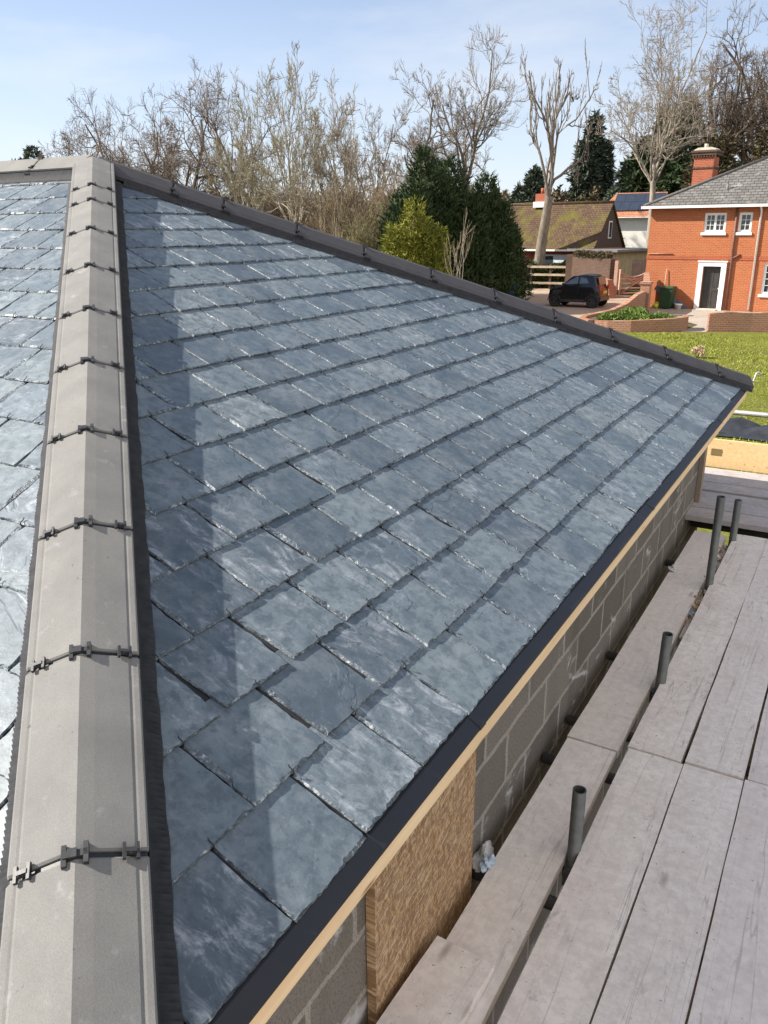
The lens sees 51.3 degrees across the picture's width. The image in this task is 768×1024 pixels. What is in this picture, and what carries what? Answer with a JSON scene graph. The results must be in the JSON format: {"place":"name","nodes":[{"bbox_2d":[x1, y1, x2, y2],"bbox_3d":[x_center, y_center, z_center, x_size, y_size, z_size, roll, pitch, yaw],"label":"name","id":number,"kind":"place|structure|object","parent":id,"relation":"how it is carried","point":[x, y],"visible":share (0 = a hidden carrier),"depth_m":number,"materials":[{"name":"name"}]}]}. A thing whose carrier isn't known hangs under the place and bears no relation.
{"place":"outdoors","nodes":[
{"label":"outdoors","id":0,"kind":"place"},
{"bbox_2d":[0,0,767,203],"label":"sky","id":1,"kind":"structure","parent":0,"point":[119,48],"materials":[{"name":"blue"}]},
{"bbox_2d":[520,288,630,317],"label":"driveway","id":2,"kind":"structure","parent":0,"point":[574,309],"depth_m":39.81,"materials":[{"name":"gravel"}]},
{"bbox_2d":[547,274,609,307],"bbox_3d":[9.413,-10.713,38.623,2.616,1.518,1.900,12,23,30],"label":"parked car","id":3,"kind":"object","parent":2,"relation":"on","point":[591,290],"visible":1,"depth_m":37.94,"materials":[{"name":"black paint"}]},
{"bbox_2d":[617,269,643,295],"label":"field gate","id":4,"kind":"structure","parent":2,"relation":"on","point":[621,274],"depth_m":44.15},
{"bbox_2d":[616,289,716,331],"bbox_3d":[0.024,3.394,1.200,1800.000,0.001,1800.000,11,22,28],"label":"ground","id":5,"kind":"structure","parent":0,"point":[690,325],"depth_m":45.64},
{"bbox_2d":[12,144,44,159],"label":"conifer","id":6,"kind":"object","parent":5,"relation":"on","point":[27,152],"visible":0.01,"depth_m":93.10,"materials":[{"name":"green plant"}]},
{"bbox_2d":[38,83,184,184],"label":"bare oak","id":7,"kind":"object","parent":5,"relation":"on","point":[79,141],"visible":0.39,"depth_m":53.94,"materials":[{"name":"brown plant"}]},
{"bbox_2d":[87,56,271,210],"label":"bare oak","id":8,"kind":"object","parent":5,"relation":"on","point":[168,164],"visible":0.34,"depth_m":52.80,"materials":[{"name":"brown plant"}]},
{"bbox_2d":[165,66,297,207],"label":"bare oak","id":9,"kind":"object","parent":5,"relation":"on","point":[208,160],"visible":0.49,"depth_m":52.65,"materials":[{"name":"brown plant"}]},
{"bbox_2d":[192,67,299,209],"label":"bare willow","id":10,"kind":"object","parent":5,"relation":"on","point":[239,144],"visible":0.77,"depth_m":44.92,"materials":[{"name":"brown plant"}]},
{"bbox_2d":[254,183,320,227],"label":"thicket","id":11,"kind":"object","parent":5,"relation":"on","point":[276,212],"visible":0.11,"depth_m":46.51,"materials":[{"name":"brown plant"}]},
{"bbox_2d":[251,184,330,214],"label":"thicket","id":12,"kind":"object","parent":5,"relation":"on","point":[279,198],"depth_m":52.38,"materials":[{"name":"brown plant"}]},
{"bbox_2d":[234,41,358,224],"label":"bare willow","id":13,"kind":"object","parent":5,"relation":"on","point":[302,176],"visible":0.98,"depth_m":41.32,"materials":[{"name":"brown plant"}]},
{"bbox_2d":[314,178,346,236],"bbox_3d":[-2.269,-11.092,33.517,1.430,6.203,0.731,-6,20,-15],"label":"sapling","id":14,"kind":"object","parent":5,"relation":"on","point":[335,229],"visible":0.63,"depth_m":33.10,"materials":[{"name":"brown plant"}]},
{"bbox_2d":[286,68,381,220],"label":"bare willow","id":15,"kind":"object","parent":5,"relation":"on","point":[337,133],"visible":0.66,"depth_m":43.66,"materials":[{"name":"brown plant"}]},
{"bbox_2d":[280,167,387,244],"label":"thicket","id":16,"kind":"object","parent":5,"relation":"on","point":[331,207],"visible":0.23,"depth_m":40.48,"materials":[{"name":"brown plant"}]},
{"bbox_2d":[289,170,386,225],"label":"thicket","id":17,"kind":"object","parent":5,"relation":"on","point":[315,212],"visible":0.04,"depth_m":48.53,"materials":[{"name":"brown plant"}]},
{"bbox_2d":[327,191,393,250],"bbox_3d":[-0.248,-12.777,39.365,5.373,5.502,5.326,11,22,28],"label":"thicket","id":18,"kind":"object","parent":5,"relation":"on","point":[367,241],"visible":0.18,"depth_m":38.47,"materials":[{"name":"brown plant"}]},
{"bbox_2d":[326,87,427,210],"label":"bare ash","id":19,"kind":"object","parent":5,"relation":"on","point":[384,165],"visible":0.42,"depth_m":60.25,"materials":[{"name":"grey plant"}]},
{"bbox_2d":[353,157,409,224],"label":"thicket","id":20,"kind":"object","parent":5,"relation":"on","point":[382,191],"visible":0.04,"depth_m":49.51,"materials":[{"name":"brown plant"}]},
{"bbox_2d":[202,183,604,214],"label":"wood","id":21,"kind":"object","parent":5,"relation":"on","point":[558,194],"visible":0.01,"depth_m":78.59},
{"bbox_2d":[378,194,454,275],"bbox_3d":[1.266,-9.874,31.656,3.578,5.105,2.843,-4,20,-10],"label":"yellow conifer","id":22,"kind":"object","parent":5,"relation":"on","point":[406,245],"visible":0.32,"depth_m":30.88,"materials":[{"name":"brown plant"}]},
{"bbox_2d":[375,141,462,273],"bbox_3d":[1.583,-12.658,35.954,4.069,7.484,4.010,11,22,28],"label":"dark conifer","id":23,"kind":"object","parent":5,"relation":"on","point":[421,189],"visible":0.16,"depth_m":34.95,"materials":[{"name":"green plant"}]},
{"bbox_2d":[373,60,487,190],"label":"bare ash","id":24,"kind":"object","parent":5,"relation":"on","point":[413,138],"visible":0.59,"depth_m":62.36,"materials":[{"name":"grey plant"}]},
{"bbox_2d":[418,156,450,184],"bbox_3d":[2.884,-13.814,39.917,4.416,7.280,4.200,-8,21,-20],"label":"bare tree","id":25,"kind":"object","parent":5,"relation":"on","point":[438,161],"depth_m":38.67,"materials":[{"name":"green plant"}]},
{"bbox_2d":[444,214,474,278],"bbox_3d":[2.664,-8.781,29.347,1.155,4.581,1.522,11,22,28],"label":"sapling","id":26,"kind":"object","parent":5,"relation":"on","point":[455,256],"visible":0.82,"depth_m":28.96,"materials":[{"name":"brown plant"}]},
{"bbox_2d":[420,153,506,290],"bbox_3d":[3.014,-12.676,36.703,5.142,7.150,4.983,11,22,28],"label":"dark conifer","id":27,"kind":"object","parent":5,"relation":"on","point":[471,207],"visible":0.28,"depth_m":35.82,"materials":[{"name":"green plant"}]},
{"bbox_2d":[412,22,528,191],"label":"bare ash","id":28,"kind":"object","parent":5,"relation":"on","point":[489,127],"visible":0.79,"depth_m":63.36,"materials":[{"name":"grey plant"}]},
{"bbox_2d":[467,168,538,300],"bbox_3d":[4.664,-12.721,37.676,4.647,6.610,4.793,11,22,28],"label":"dark conifer","id":29,"kind":"object","parent":5,"relation":"on","point":[513,264],"visible":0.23,"depth_m":36.84,"materials":[{"name":"green plant"}]},
{"bbox_2d":[509,163,544,202],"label":"conifer","id":30,"kind":"object","parent":5,"relation":"on","point":[534,182],"visible":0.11,"depth_m":77.16,"materials":[{"name":"green plant"}]},
{"bbox_2d":[526,259,565,287],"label":"clipped hedge","id":31,"kind":"object","parent":5,"relation":"on","point":[546,271],"visible":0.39,"depth_m":50.45,"materials":[{"name":"green plant"}]},
{"bbox_2d":[529,264,565,288],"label":"rail fence","id":32,"kind":"object","parent":5,"relation":"on","point":[550,275],"visible":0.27,"depth_m":50.04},
{"bbox_2d":[519,39,601,287],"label":"pollarded tree","id":33,"kind":"object","parent":5,"relation":"on","point":[540,253],"visible":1,"depth_m":48.18,"materials":[{"name":"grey plant"}]},
{"bbox_2d":[510,188,625,263],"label":"mossy cottage","id":34,"kind":"structure","parent":5,"relation":"on","point":[585,225],"depth_m":51.43,"materials":[{"name":"tile"}]},
{"bbox_2d":[545,254,565,263],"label":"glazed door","id":35,"kind":"structure","parent":34,"relation":"in","point":[549,258],"depth_m":51.44,"materials":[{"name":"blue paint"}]},
{"bbox_2d":[608,221,612,237],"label":"window","id":36,"kind":"structure","parent":34,"relation":"in","point":[610,222],"depth_m":51.01,"materials":[{"name":"white paint"}]},
{"bbox_2d":[565,254,578,281],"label":"brick pier","id":37,"kind":"structure","parent":5,"relation":"on","point":[568,269],"depth_m":48.78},
{"bbox_2d":[565,107,617,201],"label":"conifer","id":38,"kind":"object","parent":5,"relation":"on","point":[598,171],"visible":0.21,"depth_m":79.20,"materials":[{"name":"green plant"}]},
{"bbox_2d":[571,257,614,280],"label":"old brick wall","id":39,"kind":"structure","parent":5,"relation":"on","point":[602,267],"depth_m":46.40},
{"bbox_2d":[572,249,613,260],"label":"wall ivy","id":40,"kind":"object","parent":39,"relation":"on","point":[583,253],"depth_m":46.16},
{"bbox_2d":[567,247,647,289],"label":"flat garage","id":41,"kind":"structure","parent":5,"relation":"on","point":[624,257],"depth_m":49.45,"materials":[{"name":"brick"}]},
{"bbox_2d":[606,278,614,298],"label":"wall stub","id":42,"kind":"object","parent":5,"relation":"on","point":[611,291],"depth_m":43.06,"materials":[{"name":"brick"}]},
{"bbox_2d":[579,291,645,322],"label":"garden wall","id":43,"kind":"structure","parent":5,"relation":"on","point":[636,299],"depth_m":33.42,"materials":[{"name":"brick"}]},
{"bbox_2d":[614,261,618,296],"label":"gate post","id":44,"kind":"object","parent":5,"relation":"on","point":[616,269],"visible":0.64,"depth_m":43.67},
{"bbox_2d":[603,155,646,200],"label":"conifer","id":45,"kind":"object","parent":5,"relation":"on","point":[613,190],"visible":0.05,"depth_m":74.11,"materials":[{"name":"green plant"}]},
{"bbox_2d":[630,259,646,286],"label":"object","id":46,"kind":"object","parent":5,"relation":"on","point":[638,269],"visible":0.23,"depth_m":46.60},
{"bbox_2d":[610,192,668,247],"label":"white house","id":47,"kind":"structure","parent":5,"relation":"on","point":[632,215],"depth_m":67.70,"materials":[{"name":"paint"}]},
{"bbox_2d":[594,315,688,331],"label":"planter wall","id":48,"kind":"structure","parent":5,"relation":"on","point":[677,324],"depth_m":29.15,"materials":[{"name":"brick"}]},
{"label":"bed soil","id":49,"kind":"structure","parent":48,"relation":"in","visible":0},
{"bbox_2d":[596,311,624,320],"bbox_3d":[8.690,-7.505,30.747,1.106,0.458,1.156,11,22,28],"label":"bed plant","id":50,"kind":"object","parent":49,"relation":"on","point":[610,315],"visible":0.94,"depth_m":30.53,"materials":[{"name":"green plant"}]},
{"bbox_2d":[617,306,650,318],"bbox_3d":[9.683,-7.778,31.273,1.514,0.584,1.534,11,22,28],"label":"bed plant","id":51,"kind":"object","parent":49,"relation":"on","point":[627,311],"visible":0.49,"depth_m":31.06,"materials":[{"name":"green plant"}]},
{"bbox_2d":[619,305,650,313],"bbox_3d":[10.047,-8.073,32.181,1.481,0.534,1.368,11,22,28],"label":"bed plant","id":52,"kind":"object","parent":49,"relation":"on","point":[636,307],"visible":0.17,"depth_m":32.06,"materials":[{"name":"green plant"}]},
{"bbox_2d":[624,311,649,319],"bbox_3d":[9.553,-7.273,30.041,1.071,0.498,1.057,-16,25,-37],"label":"bed plant","id":53,"kind":"object","parent":49,"relation":"on","point":[635,316],"visible":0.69,"depth_m":29.94,"materials":[{"name":"green plant"}]},
{"bbox_2d":[645,311,670,318],"bbox_3d":[10.372,-7.366,30.273,1.214,0.514,1.091,-15,24,-36],"label":"bed plant","id":54,"kind":"object","parent":49,"relation":"on","point":[654,315],"visible":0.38,"depth_m":30.11,"materials":[{"name":"green plant"}]},
{"bbox_2d":[659,312,676,318],"bbox_3d":[10.675,-7.258,30.018,0.967,0.483,1.005,-9,21,-24],"label":"bed plant","id":55,"kind":"object","parent":49,"relation":"on","point":[668,315],"visible":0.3,"depth_m":29.91,"materials":[{"name":"green plant"}]},
{"bbox_2d":[640,281,652,311],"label":"brick pier","id":56,"kind":"structure","parent":5,"relation":"on","point":[646,286],"depth_m":34.13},
{"bbox_2d":[643,272,649,280],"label":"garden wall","id":57,"kind":"structure","parent":5,"relation":"on","point":[646,276],"depth_m":35.96,"materials":[{"name":"brick"}]},
{"bbox_2d":[620,102,678,192],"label":"conifer","id":58,"kind":"object","parent":5,"relation":"on","point":[641,177],"visible":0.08,"depth_m":72.39,"materials":[{"name":"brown plant"}]},
{"bbox_2d":[593,0,722,247],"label":"bare beech","id":59,"kind":"object","parent":5,"relation":"on","point":[667,96],"visible":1,"depth_m":50.89,"materials":[{"name":"brown plant"}]},
{"bbox_2d":[642,93,709,193],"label":"conifer","id":60,"kind":"object","parent":5,"relation":"on","point":[670,181],"visible":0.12,"depth_m":68.44,"materials":[{"name":"green plant"}]},
{"bbox_2d":[656,10,767,172],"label":"bare oak","id":61,"kind":"object","parent":5,"relation":"on","point":[751,103],"visible":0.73,"depth_m":52.26,"materials":[{"name":"brown plant"}]},
{"bbox_2d":[681,130,743,188],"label":"ivy tree","id":62,"kind":"object","parent":5,"relation":"on","point":[725,145],"visible":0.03,"depth_m":49.05,"materials":[{"name":"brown plant"}]},
{"bbox_2d":[683,0,767,167],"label":"bare oak","id":63,"kind":"object","parent":5,"relation":"on","point":[746,152],"visible":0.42,"depth_m":53.02,"materials":[{"name":"brown plant"}]},
{"bbox_2d":[706,311,767,331],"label":"boundary wall","id":64,"kind":"structure","parent":5,"relation":"on","point":[727,321],"depth_m":28.98,"materials":[{"name":"brick"}]},
{"bbox_2d":[736,124,767,165],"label":"ivy tree","id":65,"kind":"object","parent":5,"relation":"on","point":[758,150],"depth_m":48.25,"materials":[{"name":"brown plant"}]},
{"bbox_2d":[591,600,767,1023],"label":"site ground","id":66,"kind":"structure","parent":0,"point":[755,737],"depth_m":5.08,"materials":[{"name":"soil"}]},
{"bbox_2d":[0,154,760,1023],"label":"house extension","id":67,"kind":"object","parent":66,"relation":"on","point":[334,570],"visible":0.99,"depth_m":2.42,"materials":[{"name":"stone"}]},
{"bbox_2d":[562,785,586,885],"bbox_3d":[0.687,1.801,3.061,0.091,1.755,0.106,11,22,28],"label":"scaffold tube","id":68,"kind":"object","parent":66,"relation":"on","point":[578,803],"visible":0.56,"depth_m":2.82,"materials":[{"name":"metal"}]},
{"bbox_2d":[631,631,672,912],"bbox_3d":[1.363,1.408,4.136,0.082,1.772,0.137,4,20,12],"label":"scaffold tube","id":69,"kind":"object","parent":66,"relation":"on","point":[664,656],"visible":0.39,"depth_m":3.86,"materials":[{"name":"metal"}]},
{"bbox_2d":[682,495,725,764],"bbox_3d":[2.037,0.888,5.137,0.091,2.076,0.114,11,22,28],"label":"scaffold tube","id":70,"kind":"object","parent":66,"relation":"on","point":[715,536],"visible":0.31,"depth_m":4.88,"materials":[{"name":"metal"}]},
{"bbox_2d":[679,545,727,638],"bbox_3d":[2.079,0.477,5.152,0.035,0.009,1.600,11,22,28],"label":"ply offcut","id":71,"kind":"object","parent":70,"relation":"attached to","point":[685,628],"visible":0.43,"depth_m":4.75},
{"bbox_2d":[684,546,726,624],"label":"wood chips","id":72,"kind":"object","parent":71,"relation":"on","point":[694,607],"visible":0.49,"depth_m":4.96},
{"bbox_2d":[703,499,741,710],"bbox_3d":[2.475,0.774,5.864,0.091,1.801,0.106,11,22,28],"label":"scaffold tube","id":73,"kind":"object","parent":66,"relation":"on","point":[735,519],"visible":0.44,"depth_m":5.62,"materials":[{"name":"metal"}]},
{"bbox_2d":[628,534,767,763],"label":"scaffold board","id":74,"kind":"object","parent":73,"relation":"on","point":[667,725],"visible":0.91,"depth_m":4.11,"materials":[{"name":"wood"}]},
{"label":"scaffold tube","id":75,"kind":"object","parent":73,"relation":"on","visible":0},
{"bbox_2d":[472,865,703,971],"bbox_3d":[1.182,1.459,2.428,1.990,0.048,0.048,10,22,28],"label":"scaffold tube","id":76,"kind":"object","parent":75,"relation":"on","point":[550,902],"visible":0.14,"depth_m":2.75,"materials":[{"name":"metal"}]},
{"bbox_2d":[446,738,615,1023],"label":"scaffold board","id":77,"kind":"object","parent":76,"relation":"on","point":[496,921],"visible":0.83,"depth_m":2.81,"materials":[{"name":"wood"}]},
{"bbox_2d":[376,935,493,1023],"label":"scaffold board","id":78,"kind":"object","parent":77,"relation":"on","point":[446,982],"visible":1,"depth_m":2.33,"materials":[{"name":"wood"}]},
{"bbox_2d":[472,840,493,871],"bbox_3d":[0.361,1.248,2.915,0.062,0.065,0.160,11,22,28],"label":"mortar lump","id":79,"kind":"object","parent":77,"relation":"on","point":[484,848],"visible":0.78,"depth_m":2.90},
{"bbox_2d":[479,853,495,872],"bbox_3d":[0.365,1.239,2.831,0.055,0.037,0.087,11,22,28],"label":"crumpled wrapper","id":80,"kind":"object","parent":77,"relation":"on","point":[488,861],"visible":1,"depth_m":2.82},
{"bbox_2d":[497,748,682,1023],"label":"scaffold board","id":81,"kind":"object","parent":76,"relation":"on","point":[563,977],"visible":0.97,"depth_m":2.64,"materials":[{"name":"wood"}]},
{"bbox_2d":[591,763,742,1023],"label":"scaffold board","id":82,"kind":"object","parent":76,"relation":"on","point":[652,977],"visible":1,"depth_m":2.61,"materials":[{"name":"wood"}]},
{"bbox_2d":[688,780,767,1023],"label":"scaffold board","id":83,"kind":"object","parent":76,"relation":"on","point":[732,986],"visible":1,"depth_m":2.52,"materials":[{"name":"wood"}]},
{"bbox_2d":[542,752,737,824],"bbox_3d":[1.563,1.238,3.046,1.990,0.048,0.048,10,22,28],"label":"scaffold tube","id":84,"kind":"object","parent":75,"relation":"on","point":[548,758],"visible":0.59,"depth_m":3.48,"materials":[{"name":"metal"}]},
{"bbox_2d":[566,714,750,776],"bbox_3d":[1.732,1.140,3.319,1.990,0.048,0.048,10,22,28],"label":"scaffold tube","id":85,"kind":"object","parent":75,"relation":"on","point":[571,720],"visible":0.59,"depth_m":3.64,"materials":[{"name":"metal"}]},
{"bbox_2d":[567,530,726,758],"bbox_3d":[1.664,0.601,4.715,0.227,0.041,2.960,11,22,29],"label":"scaffold board","id":86,"kind":"object","parent":85,"relation":"on","point":[607,718],"visible":0.88,"depth_m":4.20,"materials":[{"name":"wood"}]},
{"bbox_2d":[685,540,767,780],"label":"scaffold board","id":87,"kind":"object","parent":85,"relation":"on","point":[722,742],"visible":0.98,"depth_m":3.80,"materials":[{"name":"wood"}]},
{"bbox_2d":[748,694,767,785],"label":"scaffold board","id":88,"kind":"object","parent":85,"relation":"on","point":[758,772],"visible":0.91,"depth_m":3.37,"materials":[{"name":"wood"}]},
{"bbox_2d":[665,559,674,565],"bbox_3d":[2.818,0.509,5.082,1.990,0.048,0.048,10,22,28],"label":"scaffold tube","id":89,"kind":"object","parent":75,"relation":"on","point":[668,562],"visible":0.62,"depth_m":5.52,"materials":[{"name":"metal"}]},
{"bbox_2d":[606,651,767,698],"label":"scaffold tube","id":90,"kind":"object","parent":75,"relation":"on","point":[611,656],"visible":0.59,"depth_m":4.32,"materials":[{"name":"metal"}]},
{"bbox_2d":[690,520,767,538],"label":"scaffold tube","id":91,"kind":"object","parent":75,"relation":"on","point":[741,531],"visible":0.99,"depth_m":6.13,"materials":[{"name":"metal"}]},
{"bbox_2d":[691,498,767,517],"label":"scaffold board","id":92,"kind":"object","parent":91,"relation":"on","point":[745,509],"visible":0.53,"depth_m":6.18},
{"bbox_2d":[704,467,767,481],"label":"scaffold board","id":93,"kind":"object","parent":75,"relation":"on","point":[740,474],"visible":0.42,"depth_m":7.04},
{"bbox_2d":[705,438,767,473],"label":"toe board","id":94,"kind":"object","parent":93,"relation":"on","point":[738,455],"visible":0.74,"depth_m":7.19,"materials":[{"name":"brown wood"}]},
{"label":"scaffold tube","id":95,"kind":"object","parent":66,"relation":"on","visible":0},
{"bbox_2d":[732,410,767,417],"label":"scaffold tube","id":96,"kind":"object","parent":95,"relation":"attached to","point":[751,413],"depth_m":7.31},
{"bbox_2d":[622,331,767,559],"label":"lawn","id":97,"kind":"structure","parent":0,"point":[752,396],"depth_m":23.86,"materials":[{"name":"green plant"}]},
{"bbox_2d":[691,345,705,357],"bbox_3d":[9.147,-4.681,23.272,0.458,0.404,0.308,11,22,28],"label":"dried hydrangea","id":98,"kind":"object","parent":97,"relation":"on","point":[700,351],"visible":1,"depth_m":23.23,"materials":[{"name":"brown plant"}]},
{"bbox_2d":[716,417,767,441],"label":"plastic sheeting","id":99,"kind":"object","parent":97,"relation":"on","point":[739,427],"visible":0.24,"depth_m":14.64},
{"bbox_2d":[649,307,742,331],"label":"paved path","id":100,"kind":"structure","parent":0,"point":[699,318],"depth_m":34.85,"materials":[{"name":"concrete"}]},
{"bbox_2d":[659,286,676,307],"bbox_3d":[13.216,-10.015,37.313,0.620,1.019,0.808,13,24,34],"label":"wheelie bin","id":101,"kind":"object","parent":100,"relation":"on","point":[666,296],"visible":1,"depth_m":37.06,"materials":[{"name":"green plastic"}]},
{"bbox_2d":[654,285,686,308],"bbox_3d":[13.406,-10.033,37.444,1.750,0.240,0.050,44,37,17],"label":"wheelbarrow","id":102,"kind":"object","parent":100,"relation":"on","point":[676,301],"visible":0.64,"depth_m":37.30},
{"bbox_2d":[641,144,767,311],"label":"brick house","id":103,"kind":"structure","parent":0,"point":[708,242],"depth_m":36.20,"materials":[{"name":"orange brick"}]},
{"bbox_2d":[700,266,720,308],"bbox_3d":[14.947,-10.252,36.605,0.780,1.900,0.095,13,24,34],"label":"door","id":104,"kind":"structure","parent":103,"relation":"in","point":[711,277],"depth_m":36.61,"materials":[{"name":"paint"}]},
{"bbox_2d":[700,213,726,234],"bbox_3d":[14.761,-12.849,35.694,1.080,0.935,0.200,13,24,34],"label":"window","id":105,"kind":"structure","parent":103,"relation":"in","point":[715,223],"depth_m":35.72,"materials":[{"name":"white paint"}]},
{"bbox_2d":[735,212,752,234],"bbox_3d":[15.790,-12.607,34.991,0.700,0.935,0.200,13,24,34],"label":"window","id":106,"kind":"structure","parent":103,"relation":"in","point":[745,219],"depth_m":35.02,"materials":[{"name":"white paint"}]},
{"bbox_2d":[758,264,767,296],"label":"window","id":107,"kind":"structure","parent":103,"relation":"in","point":[764,289],"depth_m":35.21,"materials":[{"name":"white paint"}]},
{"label":"scaffold tube","id":108,"kind":"object","parent":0,"visible":0},
{"bbox_2d":[685,506,767,532],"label":"scaffold board","id":109,"kind":"object","parent":108,"relation":"on","point":[748,522],"visible":0.61,"depth_m":5.99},
{"bbox_2d":[701,491,767,507],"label":"scaffold board","id":110,"kind":"object","parent":108,"relation":"on","point":[745,500],"visible":0.26,"depth_m":6.39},
{"bbox_2d":[702,481,767,499],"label":"scaffold board","id":111,"kind":"object","parent":108,"relation":"on","point":[750,492],"visible":0.51,"depth_m":6.61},
{"bbox_2d":[703,473,767,489],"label":"scaffold board","id":112,"kind":"object","parent":108,"relation":"on","point":[736,481],"visible":0.47,"depth_m":6.83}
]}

